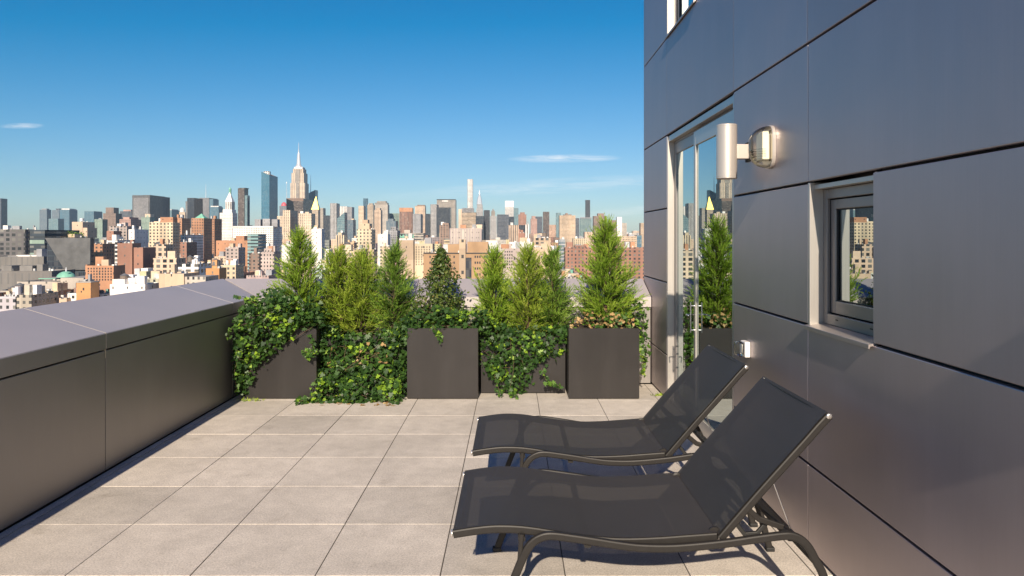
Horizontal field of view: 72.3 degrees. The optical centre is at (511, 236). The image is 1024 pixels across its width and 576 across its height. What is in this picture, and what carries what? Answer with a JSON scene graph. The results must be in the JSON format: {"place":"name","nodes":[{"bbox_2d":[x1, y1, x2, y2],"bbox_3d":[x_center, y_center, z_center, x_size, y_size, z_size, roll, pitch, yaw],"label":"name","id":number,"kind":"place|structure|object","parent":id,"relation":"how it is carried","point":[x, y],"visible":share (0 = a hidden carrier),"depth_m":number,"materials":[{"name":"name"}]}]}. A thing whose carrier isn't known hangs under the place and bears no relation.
{"place":"outdoors","nodes":[
{"label":"outdoors","id":0,"kind":"place"},
{"bbox_2d":[0,198,6,228],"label":"office tower","id":1,"kind":"structure","parent":0,"point":[3,211],"depth_m":3215.32,"materials":[{"name":"glass"}]},
{"bbox_2d":[0,225,33,255],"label":"apartment block","id":2,"kind":"structure","parent":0,"point":[14,240],"depth_m":640.00,"materials":[{"name":"concrete"}]},
{"bbox_2d":[0,249,46,269],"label":"stone hall","id":3,"kind":"structure","parent":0,"point":[39,256],"depth_m":520.00,"materials":[{"name":"stone"}]},
{"bbox_2d":[0,264,74,290],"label":"stone hall","id":4,"kind":"structure","parent":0,"point":[11,275],"depth_m":465.00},
{"bbox_2d":[39,209,50,229],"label":"glass tower","id":5,"kind":"structure","parent":0,"point":[44,216],"depth_m":3300.00,"materials":[{"name":"glass"}]},
{"bbox_2d":[17,268,84,289],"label":"domed hall","id":6,"kind":"structure","parent":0,"point":[69,278],"depth_m":446.00,"materials":[{"name":"stone"}]},
{"bbox_2d":[49,219,63,229],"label":"glass tower","id":7,"kind":"structure","parent":0,"point":[56,224],"depth_m":3000.00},
{"bbox_2d":[60,209,76,229],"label":"glass tower","id":8,"kind":"structure","parent":0,"point":[69,216],"depth_m":3200.00,"materials":[{"name":"glass"}]},
{"bbox_2d":[45,238,93,275],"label":"clad building","id":9,"kind":"structure","parent":0,"point":[77,254],"depth_m":500.00,"materials":[{"name":"metal"}]},
{"bbox_2d":[72,218,96,243],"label":"apartment block","id":10,"kind":"structure","parent":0,"point":[87,229],"depth_m":764.62,"materials":[{"name":"concrete"}]},
{"bbox_2d":[75,274,99,299],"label":"brick building","id":11,"kind":"structure","parent":0,"point":[88,288],"depth_m":385.00,"materials":[{"name":"brick"}]},
{"bbox_2d":[84,211,101,221],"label":"glass tower","id":12,"kind":"structure","parent":0,"point":[90,216],"depth_m":2900.00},
{"bbox_2d":[94,218,107,242],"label":"apartment block","id":13,"kind":"structure","parent":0,"point":[101,225],"depth_m":2300.00,"materials":[{"name":"concrete"}]},
{"bbox_2d":[94,240,114,264],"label":"brick building","id":14,"kind":"structure","parent":0,"point":[103,248],"depth_m":646.47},
{"bbox_2d":[85,257,124,290],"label":"brick building","id":15,"kind":"structure","parent":0,"point":[103,271],"depth_m":420.00,"materials":[{"name":"brick"}]},
{"bbox_2d":[103,208,121,230],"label":"office tower","id":16,"kind":"structure","parent":0,"point":[113,216],"depth_m":2500.00,"materials":[{"name":"concrete"}]},
{"bbox_2d":[105,235,129,263],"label":"apartment block","id":17,"kind":"structure","parent":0,"point":[116,239],"depth_m":701.49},
{"bbox_2d":[109,223,137,239],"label":"apartment block","id":18,"kind":"structure","parent":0,"point":[124,228],"depth_m":1000.00,"materials":[{"name":"concrete"}]},
{"bbox_2d":[110,273,158,294],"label":"loft building","id":19,"kind":"structure","parent":0,"point":[126,283],"depth_m":397.00,"materials":[{"name":"brick"}]},
{"bbox_2d":[117,240,155,273],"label":"brick building","id":20,"kind":"structure","parent":0,"point":[132,255],"depth_m":560.50,"materials":[{"name":"brick"}]},
{"bbox_2d":[129,225,148,246],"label":"apartment block","id":21,"kind":"structure","parent":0,"point":[140,235],"depth_m":914.78,"materials":[{"name":"brick"}]},
{"bbox_2d":[132,195,169,220],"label":"office tower","id":22,"kind":"structure","parent":0,"point":[158,207],"depth_m":2304.03,"materials":[{"name":"concrete"}]},
{"bbox_2d":[154,239,172,257],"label":"brick building","id":23,"kind":"structure","parent":0,"point":[162,247],"depth_m":600.00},
{"bbox_2d":[149,217,179,257],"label":"apartment block","id":24,"kind":"structure","parent":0,"point":[166,228],"depth_m":760.00,"materials":[{"name":"brick"}]},
{"bbox_2d":[153,251,185,272],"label":"building","id":25,"kind":"structure","parent":0,"point":[160,263],"depth_m":560.00,"materials":[{"name":"concrete"}]},
{"bbox_2d":[177,215,189,234],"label":"brick building","id":26,"kind":"structure","parent":0,"point":[184,223],"depth_m":1008.04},
{"bbox_2d":[180,238,196,262],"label":"brick building","id":27,"kind":"structure","parent":0,"point":[187,249],"depth_m":683.86,"materials":[{"name":"brick"}]},
{"bbox_2d":[159,264,218,287],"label":"loft building","id":28,"kind":"structure","parent":0,"point":[173,277],"depth_m":401.00,"materials":[{"name":"concrete"}]},
{"bbox_2d":[180,231,202,260],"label":"apartment block","id":29,"kind":"structure","parent":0,"point":[198,239],"depth_m":828.91,"materials":[{"name":"blue"}]},
{"bbox_2d":[178,255,210,274],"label":"loft building","id":30,"kind":"structure","parent":0,"point":[194,264],"depth_m":486.26,"materials":[{"name":"white brick"}]},
{"bbox_2d":[186,198,202,227],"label":"glass tower","id":31,"kind":"structure","parent":0,"point":[194,207],"depth_m":2502.89,"materials":[{"name":"glass"}]},
{"bbox_2d":[191,214,211,262],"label":"brick building","id":32,"kind":"structure","parent":0,"point":[201,224],"depth_m":864.96,"materials":[{"name":"orange brick"}]},
{"bbox_2d":[199,198,218,217],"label":"office tower","id":33,"kind":"structure","parent":0,"point":[208,203],"depth_m":3100.00,"materials":[{"name":"metal"}]},
{"bbox_2d":[211,216,221,255],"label":"brick building","id":34,"kind":"structure","parent":0,"point":[216,229],"depth_m":1007.11,"materials":[{"name":"brick"}]},
{"bbox_2d":[206,258,226,278],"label":"brick building","id":35,"kind":"structure","parent":0,"point":[216,268],"depth_m":431.81,"materials":[{"name":"brick"}]},
{"bbox_2d":[216,236,246,265],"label":"brick building","id":36,"kind":"structure","parent":0,"point":[221,245],"depth_m":820.00,"materials":[{"name":"brick"}]},
{"bbox_2d":[221,259,243,278],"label":"apartment block","id":37,"kind":"structure","parent":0,"point":[235,269],"depth_m":522.95,"materials":[{"name":"concrete"}]},
{"bbox_2d":[226,243,244,265],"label":"apartment block","id":38,"kind":"structure","parent":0,"point":[234,252],"depth_m":700.26,"materials":[{"name":"concrete"}]},
{"bbox_2d":[238,188,249,225],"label":"office tower","id":39,"kind":"structure","parent":0,"point":[243,208],"depth_m":2100.00,"materials":[{"name":"brick"}]},
{"bbox_2d":[249,248,260,270],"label":"apartment block","id":40,"kind":"structure","parent":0,"point":[255,260],"depth_m":680.00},
{"bbox_2d":[247,234,265,270],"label":"glass building","id":41,"kind":"structure","parent":0,"point":[258,241],"depth_m":800.00,"materials":[{"name":"glass"}]},
{"bbox_2d":[233,219,281,256],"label":"stone building","id":42,"kind":"structure","parent":0,"point":[271,229],"depth_m":1150.00,"materials":[{"name":"stone"}]},
{"bbox_2d":[246,270,277,278],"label":"apartment block","id":43,"kind":"structure","parent":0,"point":[260,274],"depth_m":620.32,"materials":[{"name":"concrete"}]},
{"bbox_2d":[261,171,277,218],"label":"glass tower","id":44,"kind":"structure","parent":0,"point":[269,195],"depth_m":2101.45,"materials":[{"name":"glass"}]},
{"bbox_2d":[261,246,279,278],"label":"apartment block","id":45,"kind":"structure","parent":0,"point":[270,255],"depth_m":640.00,"materials":[{"name":"concrete"}]},
{"bbox_2d":[277,210,297,238],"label":"stone building","id":46,"kind":"structure","parent":0,"point":[288,219],"depth_m":1502.00,"materials":[{"name":"stone"}]},
{"bbox_2d":[286,198,313,212],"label":"office tower","id":47,"kind":"structure","parent":0,"point":[299,204],"depth_m":2300.00,"materials":[{"name":"brick"}]},
{"bbox_2d":[298,211,314,240],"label":"stone building","id":48,"kind":"structure","parent":0,"point":[306,219],"depth_m":1500.00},
{"bbox_2d":[0,0,643,235],"label":"sky","id":49,"kind":"structure","parent":0,"point":[539,104],"materials":[{"name":"blue"}]},
{"bbox_2d":[330,203,339,239],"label":"office tower","id":50,"kind":"structure","parent":0,"point":[334,211],"depth_m":2100.00,"materials":[{"name":"concrete"}]},
{"bbox_2d":[337,212,346,234],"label":"glass tower","id":51,"kind":"structure","parent":0,"point":[342,222],"depth_m":1500.00,"materials":[{"name":"glass"}]},
{"bbox_2d":[347,219,355,241],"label":"glass tower","id":52,"kind":"structure","parent":0,"point":[351,228],"depth_m":1700.00,"materials":[{"name":"glass"}]},
{"bbox_2d":[357,220,375,248],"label":"brick building","id":53,"kind":"structure","parent":0,"point":[366,233],"depth_m":720.00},
{"bbox_2d":[374,208,381,242],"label":"office tower","id":54,"kind":"structure","parent":0,"point":[378,220],"depth_m":2000.00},
{"bbox_2d":[375,201,388,233],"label":"office tower","id":55,"kind":"structure","parent":0,"point":[383,206],"depth_m":2500.00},
{"bbox_2d":[378,230,389,266],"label":"apartment block","id":56,"kind":"structure","parent":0,"point":[384,237],"depth_m":900.00,"materials":[{"name":"concrete"}]},
{"bbox_2d":[399,208,413,232],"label":"office tower","id":57,"kind":"structure","parent":0,"point":[405,218],"depth_m":1900.00,"materials":[{"name":"brick"}]},
{"bbox_2d":[0,384,835,575],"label":"terrace floor","id":58,"kind":"structure","parent":0,"point":[115,521],"depth_m":4.28,"materials":[{"name":"tile"}]},
{"bbox_2d":[245,321,332,397],"bbox_3d":[-2.350,1.289,7.452,0.730,0.712,0.695,0,0,0],"label":"tall planter","id":59,"kind":"object","parent":58,"relation":"on","point":[289,370],"visible":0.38,"depth_m":7.11,"materials":[{"name":"metal"}]},
{"bbox_2d":[225,287,329,395],"bbox_3d":[-2.364,1.068,7.328,0.992,1.105,0.968,0,0,0],"label":"ivy plant","id":60,"kind":"object","parent":59,"relation":"on","point":[264,313],"visible":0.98,"depth_m":7.02,"materials":[{"name":"green plant"}]},
{"bbox_2d":[266,224,328,325],"bbox_3d":[-2.313,0.411,7.455,0.700,1.089,0.756,0,0,-38],"label":"conifer shrub","id":61,"kind":"object","parent":59,"relation":"on","point":[297,280],"visible":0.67,"depth_m":7.41,"materials":[{"name":"green plant"}]},
{"bbox_2d":[325,331,406,392],"bbox_3d":[-1.525,1.350,7.588,0.880,0.590,0.455,0,0,0],"label":"planter","id":62,"kind":"object","parent":58,"relation":"on","point":[329,343],"visible":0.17,"depth_m":7.36,"materials":[{"name":"metal"}]},
{"bbox_2d":[311,244,371,334],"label":"conifer shrub","id":63,"kind":"object","parent":62,"relation":"on","point":[334,275],"visible":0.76,"depth_m":7.50,"materials":[{"name":"green plant"}]},
{"bbox_2d":[294,318,411,405],"bbox_3d":[-1.603,1.278,7.188,1.156,0.833,0.756,0,0,0],"label":"ivy plant","id":64,"kind":"object","parent":62,"relation":"on","point":[342,383],"visible":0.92,"depth_m":7.13,"materials":[{"name":"green plant"}]},
{"bbox_2d":[330,243,391,334],"bbox_3d":[-1.620,0.563,7.587,0.762,1.020,0.691,0,0,0],"label":"conifer shrub","id":65,"kind":"object","parent":62,"relation":"on","point":[361,269],"visible":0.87,"depth_m":7.51,"materials":[{"name":"green plant"}]},
{"bbox_2d":[364,236,424,334],"bbox_3d":[-1.274,0.561,7.627,0.726,1.135,0.718,0,0,0],"label":"conifer shrub","id":66,"kind":"object","parent":62,"relation":"on","point":[392,268],"visible":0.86,"depth_m":7.54,"materials":[{"name":"green plant"}]},
{"bbox_2d":[407,320,480,397],"bbox_3d":[-0.705,1.289,7.452,0.720,0.712,0.695,0,0,0],"label":"tall planter","id":67,"kind":"object","parent":58,"relation":"on","point":[448,367],"visible":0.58,"depth_m":7.11,"materials":[{"name":"metal"}]},
{"bbox_2d":[405,243,469,327],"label":"broadleaf shrub","id":68,"kind":"object","parent":67,"relation":"on","point":[437,287],"visible":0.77,"depth_m":7.40,"materials":[{"name":"green plant"}]},
{"bbox_2d":[389,304,493,347],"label":"ivy plant","id":69,"kind":"object","parent":67,"relation":"on","point":[460,323],"visible":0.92,"depth_m":7.14,"materials":[{"name":"green plant"}]},
{"bbox_2d":[481,331,564,392],"bbox_3d":[0.117,1.350,7.588,0.885,0.590,0.455,0,0,0],"label":"planter","id":70,"kind":"object","parent":58,"relation":"on","point":[555,370],"visible":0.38,"depth_m":7.36,"materials":[{"name":"metal"}]},
{"bbox_2d":[467,242,520,334],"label":"conifer shrub","id":71,"kind":"object","parent":70,"relation":"on","point":[489,289],"visible":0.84,"depth_m":7.54,"materials":[{"name":"green plant"}]},
{"bbox_2d":[476,312,568,399],"bbox_3d":[0.102,1.234,7.348,1.021,0.886,0.535,0,0,0],"label":"ivy plant","id":72,"kind":"object","parent":70,"relation":"on","point":[526,345],"visible":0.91,"depth_m":7.28,"materials":[{"name":"green plant"}]},
{"bbox_2d":[494,241,556,335],"bbox_3d":[0.140,0.581,7.600,0.719,1.098,0.675,0,0,12],"label":"conifer shrub","id":73,"kind":"object","parent":70,"relation":"on","point":[522,297],"visible":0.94,"depth_m":7.51,"materials":[{"name":"green plant"}]},
{"bbox_2d":[529,243,581,334],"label":"conifer shrub","id":74,"kind":"object","parent":70,"relation":"on","point":[559,301],"visible":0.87,"depth_m":7.56,"materials":[{"name":"green plant"}]},
{"bbox_2d":[564,320,638,397],"bbox_3d":[0.933,1.289,7.452,0.717,0.712,0.695,0,0,0],"label":"tall planter","id":75,"kind":"object","parent":58,"relation":"on","point":[603,362],"visible":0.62,"depth_m":7.11,"materials":[{"name":"metal"}]},
{"bbox_2d":[571,308,632,327],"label":"ivy plant","id":76,"kind":"object","parent":75,"relation":"on","point":[625,318],"visible":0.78,"depth_m":7.23,"materials":[{"name":"green plant"}]},
{"bbox_2d":[571,212,649,325],"bbox_3d":[1.039,0.353,7.489,0.865,1.231,0.836,0,0,0],"label":"conifer shrub","id":77,"kind":"object","parent":75,"relation":"on","point":[605,240],"visible":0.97,"depth_m":7.39,"materials":[{"name":"green plant"}]},
{"bbox_2d":[613,294,651,377],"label":"ivy plant","id":78,"kind":"object","parent":75,"relation":"on","point":[642,339],"visible":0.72,"depth_m":7.42,"materials":[{"name":"green plant"}]},
{"bbox_2d":[471,344,757,526],"bbox_3d":[0.581,1.192,4.380,1.632,0.922,0.812,0,0,0],"label":"sun lounger","id":79,"kind":"object","parent":58,"relation":"on","point":[669,418],"visible":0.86,"depth_m":4.26,"materials":[{"name":"fabric"}]},
{"bbox_2d":[451,376,831,575],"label":"sun lounger","id":80,"kind":"object","parent":58,"relation":"on","point":[712,491],"visible":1,"depth_m":3.16,"materials":[{"name":"fabric"}]},
{"bbox_2d":[413,214,422,232],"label":"office tower","id":81,"kind":"structure","parent":0,"point":[417,223],"depth_m":1850.00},
{"bbox_2d":[414,238,433,279],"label":"brick building","id":82,"kind":"structure","parent":0,"point":[427,246],"depth_m":565.00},
{"bbox_2d":[436,207,450,236],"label":"glass tower","id":83,"kind":"structure","parent":0,"point":[443,214],"depth_m":1900.00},
{"bbox_2d":[439,222,449,247],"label":"brick building","id":84,"kind":"structure","parent":0,"point":[444,230],"depth_m":1100.00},
{"bbox_2d":[437,199,456,227],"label":"office tower","id":85,"kind":"structure","parent":0,"point":[451,204],"depth_m":2400.00,"materials":[{"name":"concrete"}]},
{"bbox_2d":[423,239,502,278],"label":"brick building","id":86,"kind":"structure","parent":0,"point":[465,258],"depth_m":300.00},
{"bbox_2d":[450,224,482,243],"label":"apartment block","id":87,"kind":"structure","parent":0,"point":[473,233],"depth_m":900.00,"materials":[{"name":"brick"}]},
{"bbox_2d":[459,208,476,227],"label":"office tower","id":88,"kind":"structure","parent":0,"point":[467,217],"depth_m":2000.00,"materials":[{"name":"concrete"}]},
{"bbox_2d":[467,179,472,207],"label":"office tower","id":89,"kind":"structure","parent":0,"point":[469,193],"depth_m":3900.00,"materials":[{"name":"concrete"}]},
{"bbox_2d":[484,210,489,239],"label":"office tower","id":90,"kind":"structure","parent":0,"point":[486,224],"depth_m":1950.00,"materials":[{"name":"glass"}]},
{"bbox_2d":[490,209,496,239],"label":"office tower","id":91,"kind":"structure","parent":0,"point":[493,226],"depth_m":2500.00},
{"bbox_2d":[497,214,508,239],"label":"office tower","id":92,"kind":"structure","parent":0,"point":[502,226],"depth_m":1900.00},
{"bbox_2d":[501,242,525,278],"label":"brick building","id":93,"kind":"structure","parent":0,"point":[509,252],"depth_m":480.00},
{"bbox_2d":[564,242,592,277],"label":"brick building","id":94,"kind":"structure","parent":0,"point":[573,255],"depth_m":640.00,"materials":[{"name":"brick"}]},
{"bbox_2d":[580,217,591,235],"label":"glass tower","id":95,"kind":"structure","parent":0,"point":[585,223],"depth_m":2700.00,"materials":[{"name":"glass"}]},
{"label":"city ground","id":96,"kind":"structure","parent":0,"visible":0},
{"bbox_2d":[30,230,79,254],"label":"glass building","id":97,"kind":"structure","parent":96,"relation":"on","point":[38,239],"depth_m":560.00,"materials":[{"name":"glass"}]},
{"bbox_2d":[220,187,236,239],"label":"clock tower","id":98,"kind":"structure","parent":96,"relation":"on","point":[228,216],"depth_m":1500.00,"materials":[{"name":"stone"}]},
{"bbox_2d":[290,144,308,198],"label":"art deco skyscraper","id":99,"kind":"structure","parent":96,"relation":"on","point":[299,186],"depth_m":3004.00,"materials":[{"name":"stone"}]},
{"bbox_2d":[311,225,324,259],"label":"apartment block","id":100,"kind":"structure","parent":96,"relation":"on","point":[318,234],"depth_m":900.00,"materials":[{"name":"concrete"}]},
{"bbox_2d":[0,231,638,302],"bbox_3d":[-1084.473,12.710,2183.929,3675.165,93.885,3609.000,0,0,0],"label":"city mass","id":101,"kind":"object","parent":96,"relation":"on","point":[71,296],"visible":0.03,"depth_m":413.08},
{"bbox_2d":[0,283,23,310],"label":"apartment block","id":102,"kind":"structure","parent":101,"relation":"attached to","point":[9,302],"depth_m":370.70,"materials":[{"name":"white concrete"}]},
{"bbox_2d":[17,284,57,308],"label":"apartment block","id":103,"kind":"structure","parent":101,"relation":"attached to","point":[34,295],"depth_m":375.55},
{"bbox_2d":[45,282,73,300],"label":"apartment block","id":104,"kind":"structure","parent":101,"relation":"attached to","point":[60,288],"depth_m":406.02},
{"bbox_2d":[509,222,517,241],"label":"apartment block","id":105,"kind":"structure","parent":101,"relation":"attached to","point":[513,233],"depth_m":1100.00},
{"bbox_2d":[532,242,550,278],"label":"apartment block","id":106,"kind":"structure","parent":101,"relation":"attached to","point":[542,247],"depth_m":520.00,"materials":[{"name":"concrete"}]},
{"bbox_2d":[533,232,550,246],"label":"apartment block","id":107,"kind":"structure","parent":101,"relation":"attached to","point":[538,240],"depth_m":720.00,"materials":[{"name":"beige concrete"}]},
{"bbox_2d":[559,213,574,246],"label":"apartment block","id":108,"kind":"structure","parent":101,"relation":"attached to","point":[567,226],"depth_m":1700.00,"materials":[{"name":"brick"}]},
{"bbox_2d":[399,234,414,278],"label":"brick building","id":109,"kind":"structure","parent":96,"relation":"on","point":[407,243],"depth_m":560.00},
{"bbox_2d":[430,204,438,236],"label":"office tower","id":110,"kind":"structure","parent":96,"relation":"on","point":[433,219],"depth_m":2250.00,"materials":[{"name":"concrete"}]},
{"bbox_2d":[618,242,643,280],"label":"brick building","id":111,"kind":"structure","parent":96,"relation":"on","point":[635,255],"depth_m":640.00,"materials":[{"name":"brick"}]},
{"bbox_2d":[644,0,1023,575],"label":"metal clad building","id":112,"kind":"structure","parent":96,"relation":"on","point":[851,261],"depth_m":3.14,"materials":[{"name":"grey metal"}]},
{"bbox_2d":[0,279,260,532],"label":"parapet wall","id":113,"kind":"structure","parent":112,"relation":"on","point":[91,388],"depth_m":4.96,"materials":[{"name":"metal"}]},
{"bbox_2d":[225,279,650,383],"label":"parapet wall","id":114,"kind":"structure","parent":112,"relation":"on","point":[253,286],"depth_m":7.94,"materials":[{"name":"concrete"}]},
{"bbox_2d":[674,0,692,24],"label":"window frame","id":115,"kind":"structure","parent":112,"relation":"in","point":[680,6],"depth_m":6.93,"materials":[{"name":"white metal"}]},
{"bbox_2d":[716,123,750,179],"bbox_3d":[1.451,-0.554,4.600,0.216,0.355,0.133,0,0,0],"label":"wall lamp","id":116,"kind":"object","parent":112,"relation":"attached to","point":[730,151],"visible":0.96,"depth_m":4.55,"materials":[{"name":"metal"}]},
{"bbox_2d":[734,340,749,357],"bbox_3d":[1.516,0.743,4.622,0.087,0.104,0.095,0,0,0],"label":"outlet box","id":117,"kind":"object","parent":112,"relation":"attached to","point":[745,348],"visible":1,"depth_m":4.59,"materials":[{"name":"white plastic"}]},
{"bbox_2d":[748,125,775,168],"bbox_3d":[1.494,-0.537,4.220,0.129,0.258,0.180,0,0,0],"label":"bulkhead light","id":118,"kind":"object","parent":112,"relation":"attached to","point":[765,151],"visible":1,"depth_m":4.18,"materials":[{"name":"metal"}]},
{"bbox_2d":[823,183,872,335],"bbox_3d":[1.664,0.106,3.361,0.071,0.697,0.618,0,0,0],"label":"window frame","id":119,"kind":"structure","parent":112,"relation":"in","point":[847,211],"depth_m":3.45,"materials":[{"name":"grey metal"}]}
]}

